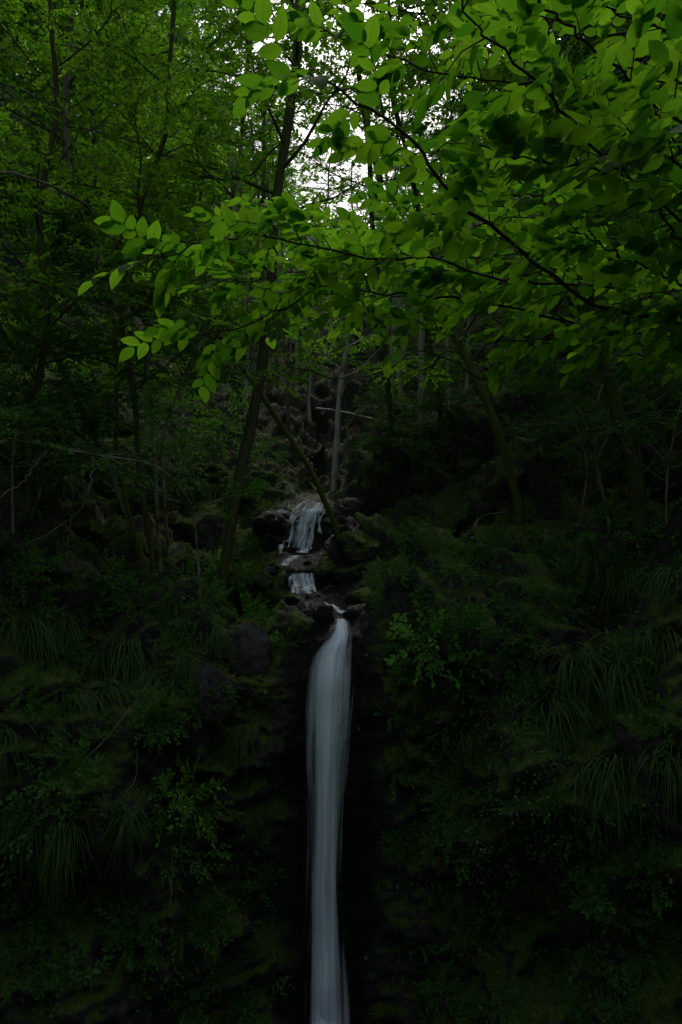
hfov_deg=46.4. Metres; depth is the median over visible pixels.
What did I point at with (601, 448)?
tree
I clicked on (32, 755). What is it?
leafy plant
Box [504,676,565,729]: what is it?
leafy plant
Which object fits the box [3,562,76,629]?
leafy plant
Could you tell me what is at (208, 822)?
leafy plant
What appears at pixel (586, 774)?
sedge tuft
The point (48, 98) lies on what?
hillside tree
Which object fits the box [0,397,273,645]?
sapling
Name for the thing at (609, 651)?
sedge tuft
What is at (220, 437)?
shrub
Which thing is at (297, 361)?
cedar tree
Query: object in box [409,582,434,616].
leafy plant
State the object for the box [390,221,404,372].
cedar tree
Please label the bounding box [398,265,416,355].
cedar tree
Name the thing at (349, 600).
boulder
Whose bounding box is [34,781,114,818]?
leafy plant
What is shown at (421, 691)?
sedge tuft
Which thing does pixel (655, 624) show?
leafy plant
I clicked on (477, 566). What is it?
leafy plant
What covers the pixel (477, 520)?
fallen branch
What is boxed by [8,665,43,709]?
leafy plant
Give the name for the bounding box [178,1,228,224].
hillside tree
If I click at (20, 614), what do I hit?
leafy plant
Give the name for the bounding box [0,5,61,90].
hillside tree
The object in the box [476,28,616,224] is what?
hillside tree
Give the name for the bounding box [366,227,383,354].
cedar tree
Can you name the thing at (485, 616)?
leafy plant
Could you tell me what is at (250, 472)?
shrub
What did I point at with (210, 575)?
leafy plant
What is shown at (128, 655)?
sedge tuft
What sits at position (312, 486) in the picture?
fallen log
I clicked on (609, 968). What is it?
leafy plant
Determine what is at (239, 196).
cedar tree
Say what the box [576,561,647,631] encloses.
sedge tuft
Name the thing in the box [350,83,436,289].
hillside tree
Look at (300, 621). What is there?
boulder
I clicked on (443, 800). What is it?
leafy plant
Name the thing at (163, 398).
shrub
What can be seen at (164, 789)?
leafy plant
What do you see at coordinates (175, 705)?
leafy plant
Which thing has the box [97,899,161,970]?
leafy plant
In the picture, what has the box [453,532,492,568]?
leafy plant
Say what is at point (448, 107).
hillside tree
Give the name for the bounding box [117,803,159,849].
leafy plant
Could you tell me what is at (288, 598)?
boulder
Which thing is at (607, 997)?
leafy plant
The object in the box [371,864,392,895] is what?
leafy plant
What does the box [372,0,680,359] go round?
hillside tree
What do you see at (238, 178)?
bare branch
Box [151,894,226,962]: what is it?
leafy plant
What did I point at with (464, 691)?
leafy plant
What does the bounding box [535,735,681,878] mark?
sedge tuft
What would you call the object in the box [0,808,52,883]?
sedge tuft
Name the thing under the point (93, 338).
tree
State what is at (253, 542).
leafy plant
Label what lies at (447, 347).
cedar tree
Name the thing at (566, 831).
leafy plant
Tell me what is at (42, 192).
tree
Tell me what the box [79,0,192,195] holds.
hillside tree
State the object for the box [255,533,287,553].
boulder
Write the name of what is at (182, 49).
hillside tree
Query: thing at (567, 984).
leafy plant
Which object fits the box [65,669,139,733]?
sedge tuft
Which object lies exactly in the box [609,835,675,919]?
leafy plant
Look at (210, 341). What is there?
tree
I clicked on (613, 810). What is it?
leafy plant
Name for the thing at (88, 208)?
bare branch
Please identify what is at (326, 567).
boulder
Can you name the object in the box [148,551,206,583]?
leafy plant
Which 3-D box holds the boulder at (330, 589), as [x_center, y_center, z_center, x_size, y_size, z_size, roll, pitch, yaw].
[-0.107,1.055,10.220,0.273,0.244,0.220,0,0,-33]
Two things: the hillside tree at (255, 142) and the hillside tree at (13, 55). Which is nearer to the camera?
the hillside tree at (13, 55)
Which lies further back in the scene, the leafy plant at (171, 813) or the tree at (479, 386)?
the tree at (479, 386)
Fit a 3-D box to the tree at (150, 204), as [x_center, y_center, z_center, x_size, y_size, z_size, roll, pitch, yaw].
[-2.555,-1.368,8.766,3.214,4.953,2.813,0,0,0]
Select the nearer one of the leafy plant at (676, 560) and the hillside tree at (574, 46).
the leafy plant at (676, 560)
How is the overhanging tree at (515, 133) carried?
on the ground at (376, 924)
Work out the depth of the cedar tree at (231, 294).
22.64 m
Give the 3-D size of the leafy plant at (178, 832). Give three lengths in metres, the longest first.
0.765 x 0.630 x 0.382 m
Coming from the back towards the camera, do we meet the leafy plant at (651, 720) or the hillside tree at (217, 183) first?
the hillside tree at (217, 183)
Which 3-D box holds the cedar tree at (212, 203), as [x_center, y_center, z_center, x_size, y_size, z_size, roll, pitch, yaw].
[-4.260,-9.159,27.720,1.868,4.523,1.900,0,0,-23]
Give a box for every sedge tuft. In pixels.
[0,601,87,680]
[0,720,41,800]
[0,802,126,922]
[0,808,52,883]
[35,681,126,748]
[43,607,111,672]
[62,640,149,686]
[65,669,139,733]
[76,632,171,696]
[81,790,152,884]
[113,665,184,710]
[143,595,180,631]
[160,650,213,695]
[189,626,240,664]
[208,725,269,781]
[232,803,277,847]
[394,676,438,725]
[437,721,488,788]
[478,667,542,723]
[506,681,612,781]
[519,632,628,739]
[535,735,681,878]
[551,643,666,760]
[552,635,652,736]
[558,755,651,846]
[561,544,622,602]
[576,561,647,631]
[592,614,681,706]
[612,554,681,633]
[617,739,681,850]
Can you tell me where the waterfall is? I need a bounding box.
[315,610,346,1023]
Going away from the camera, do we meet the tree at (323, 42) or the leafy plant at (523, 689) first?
the leafy plant at (523, 689)
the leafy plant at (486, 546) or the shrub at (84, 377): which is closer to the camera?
the leafy plant at (486, 546)
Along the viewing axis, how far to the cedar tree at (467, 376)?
19.70 m
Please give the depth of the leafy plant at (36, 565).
7.52 m
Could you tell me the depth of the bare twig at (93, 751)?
6.70 m
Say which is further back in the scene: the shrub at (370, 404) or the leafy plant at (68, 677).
the shrub at (370, 404)
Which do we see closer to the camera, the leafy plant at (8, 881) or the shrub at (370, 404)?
the leafy plant at (8, 881)
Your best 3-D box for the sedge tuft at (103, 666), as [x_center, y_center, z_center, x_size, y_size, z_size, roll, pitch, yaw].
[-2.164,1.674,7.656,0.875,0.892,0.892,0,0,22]
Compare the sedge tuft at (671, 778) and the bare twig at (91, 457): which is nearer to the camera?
the sedge tuft at (671, 778)
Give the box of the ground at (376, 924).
[0,76,681,1023]
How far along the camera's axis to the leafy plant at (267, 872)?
7.63 m
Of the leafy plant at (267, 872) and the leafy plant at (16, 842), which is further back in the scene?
the leafy plant at (267, 872)
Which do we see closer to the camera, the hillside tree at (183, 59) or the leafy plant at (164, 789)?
the leafy plant at (164, 789)
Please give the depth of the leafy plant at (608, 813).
6.39 m
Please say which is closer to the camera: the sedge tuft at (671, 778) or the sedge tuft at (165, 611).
the sedge tuft at (671, 778)
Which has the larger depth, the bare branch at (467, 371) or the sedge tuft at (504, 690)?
the bare branch at (467, 371)
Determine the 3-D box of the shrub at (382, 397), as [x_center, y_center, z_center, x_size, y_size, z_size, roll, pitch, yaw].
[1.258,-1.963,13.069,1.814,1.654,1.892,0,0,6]
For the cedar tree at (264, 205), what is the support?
on the ground at (376, 924)
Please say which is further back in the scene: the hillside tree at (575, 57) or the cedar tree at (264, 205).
the cedar tree at (264, 205)
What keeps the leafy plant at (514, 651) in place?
on the ground at (376, 924)
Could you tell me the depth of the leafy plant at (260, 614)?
8.03 m
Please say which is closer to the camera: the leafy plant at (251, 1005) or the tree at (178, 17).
the leafy plant at (251, 1005)
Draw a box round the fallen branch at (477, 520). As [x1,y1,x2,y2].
[470,511,505,541]
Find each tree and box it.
[0,0,125,173]
[0,0,137,174]
[0,0,178,266]
[0,0,224,302]
[0,0,268,508]
[0,0,284,572]
[0,2,18,68]
[0,3,101,137]
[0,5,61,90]
[0,7,66,94]
[0,139,243,566]
[0,141,180,563]
[0,249,134,460]
[0,262,145,519]
[2,5,144,177]
[10,0,151,189]
[10,0,195,248]
[17,5,100,127]
[30,125,313,581]
[70,0,249,372]
[73,4,170,201]
[75,0,230,217]
[78,0,681,402]
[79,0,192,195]
[82,0,259,247]
[100,252,267,563]
[115,0,214,203]
[115,0,521,613]
[117,0,400,463]
[118,173,373,541]
[129,0,328,446]
[136,22,226,222]
[137,3,202,217]
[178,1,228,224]
[180,126,253,275]
[184,0,289,260]
[185,58,246,223]
[194,105,247,286]
[197,112,258,237]
[200,23,299,291]
[202,186,225,290]
[203,0,513,475]
[203,116,258,325]
[208,241,248,367]
[209,0,531,473]
[210,123,250,208]
[211,280,236,385]
[218,182,260,323]
[225,175,253,236]
[234,233,303,427]
[235,104,308,277]
[236,53,293,206]
[237,271,260,403]
[242,246,259,305]
[246,168,301,383]
[250,105,320,251]
[250,175,422,491]
[256,175,284,265]
[260,131,302,312]
[260,157,287,232]
[268,24,568,522]
[272,312,311,427]
[279,252,322,374]
[283,94,363,268]
[290,330,330,421]
[296,222,340,395]
[316,207,322,345]
[333,43,424,220]
[339,159,366,223]
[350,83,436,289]
[361,252,420,403]
[365,296,368,352]
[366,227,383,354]
[367,268,406,348]
[371,283,418,394]
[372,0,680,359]
[374,165,410,407]
[379,14,675,503]
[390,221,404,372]
[393,217,452,423]
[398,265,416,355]
[403,36,472,192]
[408,0,487,290]
[408,313,443,393]
[409,307,420,377]
[420,304,474,409]
[421,120,451,219]
[426,1,501,256]
[426,8,681,587]
[429,48,487,201]
[437,0,679,302]
[438,55,503,175]
[450,289,492,388]
[451,17,559,265]
[452,46,554,266]
[464,1,681,247]
[473,19,646,269]
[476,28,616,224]
[478,45,561,226]
[488,9,593,218]
[561,27,659,219]
[571,2,681,119]
[577,13,681,210]
[586,353,681,527]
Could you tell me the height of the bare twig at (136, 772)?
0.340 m
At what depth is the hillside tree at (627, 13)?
13.31 m
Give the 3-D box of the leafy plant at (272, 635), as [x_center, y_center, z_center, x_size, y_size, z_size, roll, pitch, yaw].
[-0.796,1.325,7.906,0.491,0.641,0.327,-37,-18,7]
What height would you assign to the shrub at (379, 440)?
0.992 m
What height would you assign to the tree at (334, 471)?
5.781 m
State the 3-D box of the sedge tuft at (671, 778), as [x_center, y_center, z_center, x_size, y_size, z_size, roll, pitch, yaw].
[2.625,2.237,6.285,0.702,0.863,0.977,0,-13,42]
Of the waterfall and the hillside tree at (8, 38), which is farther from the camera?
the hillside tree at (8, 38)
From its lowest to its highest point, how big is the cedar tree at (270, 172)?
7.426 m
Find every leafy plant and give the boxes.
[0,669,72,720]
[0,769,94,868]
[0,819,21,853]
[0,842,65,887]
[0,853,33,917]
[0,865,63,917]
[0,931,51,1002]
[2,532,77,578]
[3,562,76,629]
[3,600,65,643]
[5,533,52,597]
[6,739,108,798]
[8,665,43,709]
[18,698,73,763]
[28,702,117,779]
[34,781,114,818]
[36,932,114,993]
[37,837,89,882]
[46,636,101,675]
[48,641,90,669]
[50,667,81,718]
[80,644,106,671]
[89,546,138,606]
[93,890,163,981]
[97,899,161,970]
[103,573,157,626]
[115,691,193,745]
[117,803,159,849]
[124,694,176,729]
[126,714,155,741]
[128,680,182,735]
[128,924,178,980]
[131,688,195,754]
[137,767,195,848]
[146,812,190,907]
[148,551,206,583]
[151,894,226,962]
[153,805,190,861]
[155,806,233,899]
[162,813,201,834]
[165,598,198,646]
[167,752,236,848]
[170,897,249,955]
[174,788,209,872]
[175,680,229,737]
[178,576,237,632]
[178,785,245,846]
[186,858,212,890]
[187,562,229,607]
[189,697,231,727]
[192,889,240,962]
[207,666,238,709]
[208,557,256,596]
[213,557,245,590]
[219,592,273,639]
[226,561,256,606]
[227,860,285,911]
[227,955,297,1023]
[238,533,262,554]
[238,583,260,604]
[239,582,277,615]
[241,858,289,886]
[253,576,271,600]
[253,617,288,648]
[269,625,306,651]
[360,554,391,590]
[361,584,399,625]
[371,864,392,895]
[372,625,402,661]
[373,699,423,736]
[377,517,397,542]
[379,825,408,857]
[381,697,408,730]
[381,814,424,870]
[382,619,421,683]
[383,597,459,688]
[383,740,421,801]
[386,648,427,690]
[388,828,415,855]
[389,557,414,586]
[394,522,423,547]
[396,608,482,676]
[405,932,438,963]
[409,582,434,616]
[411,962,469,1016]
[417,819,456,865]
[419,712,462,753]
[419,785,459,830]
[421,599,483,646]
[428,819,483,901]
[438,598,509,641]
[438,672,482,704]
[451,596,494,637]
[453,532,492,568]
[453,826,510,871]
[456,619,494,685]
[457,636,508,678]
[463,558,490,570]
[467,516,506,567]
[470,518,506,540]
[489,786,518,817]
[497,629,543,679]
[500,650,537,699]
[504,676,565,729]
[505,657,559,695]
[507,607,558,654]
[510,668,560,706]
[531,785,569,826]
[531,829,575,868]
[533,784,604,860]
[546,545,598,597]
[548,959,603,1004]
[568,819,607,857]
[568,863,616,926]
[568,872,630,936]
[568,915,628,1001]
[580,635,608,667]
[586,784,645,826]
[588,986,621,1023]
[591,887,643,923]
[595,787,630,819]
[597,488,664,563]
[598,889,664,953]
[604,672,667,722]
[604,844,673,902]
[605,625,660,704]
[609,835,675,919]
[610,649,656,690]
[614,686,681,779]
[616,896,657,950]
[629,619,669,644]
[644,751,681,782]
[655,553,681,576]
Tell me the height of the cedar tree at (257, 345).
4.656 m
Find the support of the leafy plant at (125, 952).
on the ground at (376, 924)
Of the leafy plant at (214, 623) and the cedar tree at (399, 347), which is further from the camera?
the cedar tree at (399, 347)
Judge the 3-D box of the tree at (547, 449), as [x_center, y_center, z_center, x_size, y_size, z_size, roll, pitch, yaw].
[2.812,-4.006,10.212,4.326,8.656,3.910,0,0,42]
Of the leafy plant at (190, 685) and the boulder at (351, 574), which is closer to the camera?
the leafy plant at (190, 685)
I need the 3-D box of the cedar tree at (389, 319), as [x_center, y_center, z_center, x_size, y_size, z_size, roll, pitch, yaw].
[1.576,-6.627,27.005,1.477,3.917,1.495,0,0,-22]
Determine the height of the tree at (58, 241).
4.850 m
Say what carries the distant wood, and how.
on the ground at (376, 924)
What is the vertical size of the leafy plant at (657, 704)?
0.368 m
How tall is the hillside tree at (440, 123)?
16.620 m
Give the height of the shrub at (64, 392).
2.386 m
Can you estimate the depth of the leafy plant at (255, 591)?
8.84 m
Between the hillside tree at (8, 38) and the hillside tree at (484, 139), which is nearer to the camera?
the hillside tree at (8, 38)
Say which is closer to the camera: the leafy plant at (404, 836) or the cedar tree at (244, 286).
the leafy plant at (404, 836)
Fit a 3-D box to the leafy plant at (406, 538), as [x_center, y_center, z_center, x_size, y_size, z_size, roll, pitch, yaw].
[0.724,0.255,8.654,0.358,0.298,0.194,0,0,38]
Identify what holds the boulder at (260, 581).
on the ground at (376, 924)
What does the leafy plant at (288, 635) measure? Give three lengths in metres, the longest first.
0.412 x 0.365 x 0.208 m
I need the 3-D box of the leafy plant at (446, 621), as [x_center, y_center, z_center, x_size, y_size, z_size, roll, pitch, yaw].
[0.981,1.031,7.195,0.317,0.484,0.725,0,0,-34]
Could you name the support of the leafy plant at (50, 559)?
on the ground at (376, 924)
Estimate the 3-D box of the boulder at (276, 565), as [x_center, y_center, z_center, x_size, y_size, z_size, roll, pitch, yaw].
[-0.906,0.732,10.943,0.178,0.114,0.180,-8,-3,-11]
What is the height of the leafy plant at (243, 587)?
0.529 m
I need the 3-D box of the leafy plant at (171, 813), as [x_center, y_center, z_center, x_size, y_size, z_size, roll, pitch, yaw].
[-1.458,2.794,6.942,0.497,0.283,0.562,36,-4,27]
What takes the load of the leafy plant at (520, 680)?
on the ground at (376, 924)
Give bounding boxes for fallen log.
[281,458,315,490]
[315,407,384,421]
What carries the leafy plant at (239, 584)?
on the ground at (376, 924)
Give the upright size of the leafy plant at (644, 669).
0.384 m
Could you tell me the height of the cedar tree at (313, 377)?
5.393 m
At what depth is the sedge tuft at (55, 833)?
6.34 m
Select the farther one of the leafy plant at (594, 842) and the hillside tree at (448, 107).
the hillside tree at (448, 107)
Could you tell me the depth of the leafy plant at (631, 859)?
6.41 m
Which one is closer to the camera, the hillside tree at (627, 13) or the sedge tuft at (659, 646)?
the sedge tuft at (659, 646)
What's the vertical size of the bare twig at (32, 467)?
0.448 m
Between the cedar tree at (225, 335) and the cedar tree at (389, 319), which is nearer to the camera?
the cedar tree at (225, 335)
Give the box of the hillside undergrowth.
[0,91,680,496]
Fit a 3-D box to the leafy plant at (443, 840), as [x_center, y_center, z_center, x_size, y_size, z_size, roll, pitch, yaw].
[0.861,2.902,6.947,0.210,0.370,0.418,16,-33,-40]
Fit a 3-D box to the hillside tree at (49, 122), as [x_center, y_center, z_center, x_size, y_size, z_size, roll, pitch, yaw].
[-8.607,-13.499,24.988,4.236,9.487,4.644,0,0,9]
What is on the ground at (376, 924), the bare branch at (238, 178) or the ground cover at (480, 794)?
the ground cover at (480, 794)
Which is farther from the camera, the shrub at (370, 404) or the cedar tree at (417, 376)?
the cedar tree at (417, 376)
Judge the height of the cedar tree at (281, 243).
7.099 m
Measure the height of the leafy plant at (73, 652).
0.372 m
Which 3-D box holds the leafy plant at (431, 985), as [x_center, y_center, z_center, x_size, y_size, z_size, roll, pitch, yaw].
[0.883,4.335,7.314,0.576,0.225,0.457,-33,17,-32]
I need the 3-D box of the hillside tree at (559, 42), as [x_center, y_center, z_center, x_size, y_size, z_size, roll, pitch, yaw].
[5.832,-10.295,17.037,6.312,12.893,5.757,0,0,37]
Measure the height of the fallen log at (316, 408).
0.846 m
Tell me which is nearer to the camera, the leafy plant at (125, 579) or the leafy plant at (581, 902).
the leafy plant at (581, 902)
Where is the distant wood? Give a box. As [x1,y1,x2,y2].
[7,8,485,289]
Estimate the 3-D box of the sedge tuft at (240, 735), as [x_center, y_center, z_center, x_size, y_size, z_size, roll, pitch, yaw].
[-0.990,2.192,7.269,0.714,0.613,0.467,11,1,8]
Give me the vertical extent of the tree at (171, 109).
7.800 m
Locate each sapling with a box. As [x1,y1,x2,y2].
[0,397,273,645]
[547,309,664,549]
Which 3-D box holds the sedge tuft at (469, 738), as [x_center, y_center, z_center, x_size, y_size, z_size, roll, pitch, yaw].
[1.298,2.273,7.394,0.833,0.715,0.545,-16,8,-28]
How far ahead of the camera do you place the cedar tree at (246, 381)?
19.50 m
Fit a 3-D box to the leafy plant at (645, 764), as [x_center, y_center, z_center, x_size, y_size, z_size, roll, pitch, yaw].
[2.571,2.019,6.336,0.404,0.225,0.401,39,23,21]
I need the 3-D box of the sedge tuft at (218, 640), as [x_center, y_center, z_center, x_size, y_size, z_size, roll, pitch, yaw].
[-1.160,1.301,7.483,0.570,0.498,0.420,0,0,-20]
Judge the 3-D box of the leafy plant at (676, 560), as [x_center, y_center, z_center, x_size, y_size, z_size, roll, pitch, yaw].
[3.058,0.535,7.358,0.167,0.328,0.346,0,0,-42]
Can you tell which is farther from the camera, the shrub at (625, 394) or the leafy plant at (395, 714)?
the shrub at (625, 394)
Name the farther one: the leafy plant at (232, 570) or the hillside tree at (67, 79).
the hillside tree at (67, 79)
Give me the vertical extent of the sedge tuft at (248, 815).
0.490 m
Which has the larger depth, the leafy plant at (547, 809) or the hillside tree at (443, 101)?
the hillside tree at (443, 101)
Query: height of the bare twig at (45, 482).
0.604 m
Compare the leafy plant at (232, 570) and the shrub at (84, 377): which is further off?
the shrub at (84, 377)
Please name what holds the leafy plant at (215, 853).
on the ground at (376, 924)
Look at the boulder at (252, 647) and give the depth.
7.62 m
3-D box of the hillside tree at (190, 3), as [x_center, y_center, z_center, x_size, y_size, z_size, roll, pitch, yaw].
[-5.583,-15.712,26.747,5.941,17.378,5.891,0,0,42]
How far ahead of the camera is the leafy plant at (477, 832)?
6.92 m
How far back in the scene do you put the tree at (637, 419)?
7.96 m
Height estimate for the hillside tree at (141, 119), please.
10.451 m
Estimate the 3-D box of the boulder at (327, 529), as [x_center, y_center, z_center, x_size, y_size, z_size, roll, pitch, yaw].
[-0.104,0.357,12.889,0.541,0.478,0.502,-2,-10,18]
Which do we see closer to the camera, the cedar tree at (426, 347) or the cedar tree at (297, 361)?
the cedar tree at (426, 347)
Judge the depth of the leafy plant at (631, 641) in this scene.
6.93 m
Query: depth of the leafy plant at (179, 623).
7.53 m
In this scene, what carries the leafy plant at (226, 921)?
on the ground at (376, 924)
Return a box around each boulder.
[44,558,101,584]
[91,560,111,574]
[186,662,236,731]
[222,622,271,676]
[250,573,272,587]
[252,509,291,540]
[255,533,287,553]
[264,561,276,576]
[264,589,300,607]
[272,561,280,568]
[289,608,312,639]
[295,616,318,652]
[299,599,334,624]
[303,559,313,564]
[305,593,329,604]
[314,551,336,577]
[320,519,342,540]
[322,585,338,592]
[325,497,375,521]
[331,516,364,544]
[333,563,363,583]
[340,529,379,565]
[342,604,364,618]
[344,593,356,604]
[351,587,371,603]
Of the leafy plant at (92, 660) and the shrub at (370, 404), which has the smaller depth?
the leafy plant at (92, 660)
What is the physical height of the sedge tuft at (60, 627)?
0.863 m
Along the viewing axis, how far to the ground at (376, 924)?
7.64 m
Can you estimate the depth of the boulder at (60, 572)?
7.94 m
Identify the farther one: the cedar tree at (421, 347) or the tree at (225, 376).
the cedar tree at (421, 347)
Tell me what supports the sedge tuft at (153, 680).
on the ground at (376, 924)
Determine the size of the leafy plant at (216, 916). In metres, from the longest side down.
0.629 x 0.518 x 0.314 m
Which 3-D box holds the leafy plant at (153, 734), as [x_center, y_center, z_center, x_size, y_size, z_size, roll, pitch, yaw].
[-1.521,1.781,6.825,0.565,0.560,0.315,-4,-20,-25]
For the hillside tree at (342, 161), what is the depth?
42.20 m
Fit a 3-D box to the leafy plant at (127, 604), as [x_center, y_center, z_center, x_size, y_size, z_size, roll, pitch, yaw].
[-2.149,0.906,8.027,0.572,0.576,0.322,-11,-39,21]
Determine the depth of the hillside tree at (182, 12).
30.77 m
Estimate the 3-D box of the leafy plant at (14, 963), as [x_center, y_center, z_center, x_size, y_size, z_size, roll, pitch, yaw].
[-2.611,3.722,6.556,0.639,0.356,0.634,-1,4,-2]
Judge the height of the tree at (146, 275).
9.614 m
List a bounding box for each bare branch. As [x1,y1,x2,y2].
[0,171,133,289]
[189,146,277,180]
[284,350,488,382]
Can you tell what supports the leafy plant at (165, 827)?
on the ground at (376, 924)
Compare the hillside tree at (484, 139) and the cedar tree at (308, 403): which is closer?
the cedar tree at (308, 403)
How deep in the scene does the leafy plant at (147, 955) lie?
6.70 m
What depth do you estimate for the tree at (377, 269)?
12.70 m
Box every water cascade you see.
[274,501,342,553]
[282,555,342,612]
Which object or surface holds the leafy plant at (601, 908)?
on the ground at (376, 924)
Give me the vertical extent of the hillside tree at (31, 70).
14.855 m
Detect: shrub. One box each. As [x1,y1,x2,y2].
[0,303,151,534]
[0,347,131,464]
[0,379,137,552]
[7,357,179,495]
[91,373,218,459]
[123,430,209,510]
[167,415,242,482]
[215,464,268,513]
[233,428,294,487]
[340,360,423,438]
[346,418,420,483]
[363,348,475,435]
[392,337,495,436]
[498,348,671,497]
[500,347,663,531]
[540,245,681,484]
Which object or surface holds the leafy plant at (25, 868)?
on the ground at (376, 924)
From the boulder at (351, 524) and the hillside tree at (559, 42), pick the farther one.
the hillside tree at (559, 42)
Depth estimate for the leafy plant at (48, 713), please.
6.64 m
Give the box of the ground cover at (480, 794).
[0,250,681,1023]
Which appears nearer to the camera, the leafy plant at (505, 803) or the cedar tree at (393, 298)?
the leafy plant at (505, 803)
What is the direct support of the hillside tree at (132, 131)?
on the ground at (376, 924)
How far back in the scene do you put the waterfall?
7.46 m
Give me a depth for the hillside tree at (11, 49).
49.91 m
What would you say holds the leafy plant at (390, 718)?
on the ground at (376, 924)
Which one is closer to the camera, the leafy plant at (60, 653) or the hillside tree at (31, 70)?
the leafy plant at (60, 653)
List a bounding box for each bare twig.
[0,451,46,498]
[25,456,94,546]
[30,453,58,520]
[88,678,152,755]
[122,752,137,796]
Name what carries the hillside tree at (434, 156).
on the ground at (376, 924)
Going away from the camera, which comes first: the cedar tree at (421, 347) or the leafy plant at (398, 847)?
the leafy plant at (398, 847)
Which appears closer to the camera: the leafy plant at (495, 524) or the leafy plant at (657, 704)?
the leafy plant at (657, 704)
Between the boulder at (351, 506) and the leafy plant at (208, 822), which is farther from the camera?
the boulder at (351, 506)
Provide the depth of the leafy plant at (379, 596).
8.09 m
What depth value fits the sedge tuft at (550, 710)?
6.96 m
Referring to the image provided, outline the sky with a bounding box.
[17,0,559,274]
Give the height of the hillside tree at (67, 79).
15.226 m
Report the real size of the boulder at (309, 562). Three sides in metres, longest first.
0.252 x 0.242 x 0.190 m
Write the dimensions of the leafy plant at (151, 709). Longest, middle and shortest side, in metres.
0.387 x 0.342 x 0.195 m
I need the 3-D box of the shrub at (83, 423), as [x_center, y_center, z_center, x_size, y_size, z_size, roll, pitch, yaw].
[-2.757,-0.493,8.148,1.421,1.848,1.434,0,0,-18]
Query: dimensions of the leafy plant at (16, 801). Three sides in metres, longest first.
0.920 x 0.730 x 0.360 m
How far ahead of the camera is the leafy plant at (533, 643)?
7.32 m
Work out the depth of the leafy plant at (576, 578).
8.10 m
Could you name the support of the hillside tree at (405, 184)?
on the ground at (376, 924)
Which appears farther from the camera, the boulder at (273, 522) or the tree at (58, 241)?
the boulder at (273, 522)
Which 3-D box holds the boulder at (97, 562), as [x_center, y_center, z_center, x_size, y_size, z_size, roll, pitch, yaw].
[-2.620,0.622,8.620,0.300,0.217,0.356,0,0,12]
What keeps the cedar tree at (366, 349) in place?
on the ground at (376, 924)
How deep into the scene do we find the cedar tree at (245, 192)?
24.65 m
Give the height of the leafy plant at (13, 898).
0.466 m
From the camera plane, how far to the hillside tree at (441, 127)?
56.09 m
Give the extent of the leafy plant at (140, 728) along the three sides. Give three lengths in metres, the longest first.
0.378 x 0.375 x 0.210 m
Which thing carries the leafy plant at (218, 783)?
on the ground at (376, 924)
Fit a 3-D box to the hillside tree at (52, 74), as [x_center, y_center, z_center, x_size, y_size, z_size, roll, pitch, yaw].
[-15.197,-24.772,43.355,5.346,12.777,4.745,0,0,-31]
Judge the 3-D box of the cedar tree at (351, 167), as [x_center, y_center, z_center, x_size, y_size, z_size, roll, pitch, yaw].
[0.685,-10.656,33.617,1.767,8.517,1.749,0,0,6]
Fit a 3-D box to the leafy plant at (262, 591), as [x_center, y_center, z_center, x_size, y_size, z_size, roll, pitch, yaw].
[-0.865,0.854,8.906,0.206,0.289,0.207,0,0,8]
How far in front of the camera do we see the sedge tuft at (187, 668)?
7.17 m
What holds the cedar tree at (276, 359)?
on the ground at (376, 924)
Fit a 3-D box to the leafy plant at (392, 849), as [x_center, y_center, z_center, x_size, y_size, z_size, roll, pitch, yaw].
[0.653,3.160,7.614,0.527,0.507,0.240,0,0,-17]
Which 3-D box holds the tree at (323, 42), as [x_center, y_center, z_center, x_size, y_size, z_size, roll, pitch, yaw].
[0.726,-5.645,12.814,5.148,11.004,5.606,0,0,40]
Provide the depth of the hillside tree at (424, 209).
59.59 m
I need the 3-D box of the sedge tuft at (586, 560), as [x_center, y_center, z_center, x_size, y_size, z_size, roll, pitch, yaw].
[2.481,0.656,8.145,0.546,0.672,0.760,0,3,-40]
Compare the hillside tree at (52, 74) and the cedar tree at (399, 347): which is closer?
the cedar tree at (399, 347)
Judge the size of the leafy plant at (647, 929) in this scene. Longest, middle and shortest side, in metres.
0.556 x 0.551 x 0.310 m
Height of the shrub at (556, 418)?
2.112 m
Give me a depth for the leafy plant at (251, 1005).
7.48 m
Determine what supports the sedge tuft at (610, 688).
on the ground at (376, 924)
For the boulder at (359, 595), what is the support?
on the ground at (376, 924)
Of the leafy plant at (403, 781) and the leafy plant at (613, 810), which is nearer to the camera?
the leafy plant at (613, 810)
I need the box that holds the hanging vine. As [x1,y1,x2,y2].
[168,840,172,915]
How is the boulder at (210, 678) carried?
on the ground at (376, 924)
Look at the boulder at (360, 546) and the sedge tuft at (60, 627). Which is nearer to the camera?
the sedge tuft at (60, 627)
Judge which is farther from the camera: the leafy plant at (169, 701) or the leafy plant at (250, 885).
the leafy plant at (250, 885)
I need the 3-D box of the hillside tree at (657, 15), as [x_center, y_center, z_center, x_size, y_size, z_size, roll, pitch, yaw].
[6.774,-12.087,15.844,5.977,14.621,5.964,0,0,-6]
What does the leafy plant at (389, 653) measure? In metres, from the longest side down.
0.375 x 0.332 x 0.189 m
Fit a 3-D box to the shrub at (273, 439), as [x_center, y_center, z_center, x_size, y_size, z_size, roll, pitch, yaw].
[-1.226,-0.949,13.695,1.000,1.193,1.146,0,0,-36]
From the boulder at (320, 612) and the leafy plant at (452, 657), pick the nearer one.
the leafy plant at (452, 657)
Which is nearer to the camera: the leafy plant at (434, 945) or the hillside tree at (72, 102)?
the leafy plant at (434, 945)
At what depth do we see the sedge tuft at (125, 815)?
6.48 m
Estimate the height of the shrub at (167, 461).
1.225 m
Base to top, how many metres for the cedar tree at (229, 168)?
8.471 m
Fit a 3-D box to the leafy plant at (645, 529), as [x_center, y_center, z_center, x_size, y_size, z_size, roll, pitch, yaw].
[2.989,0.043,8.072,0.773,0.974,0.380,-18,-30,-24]
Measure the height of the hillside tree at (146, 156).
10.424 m

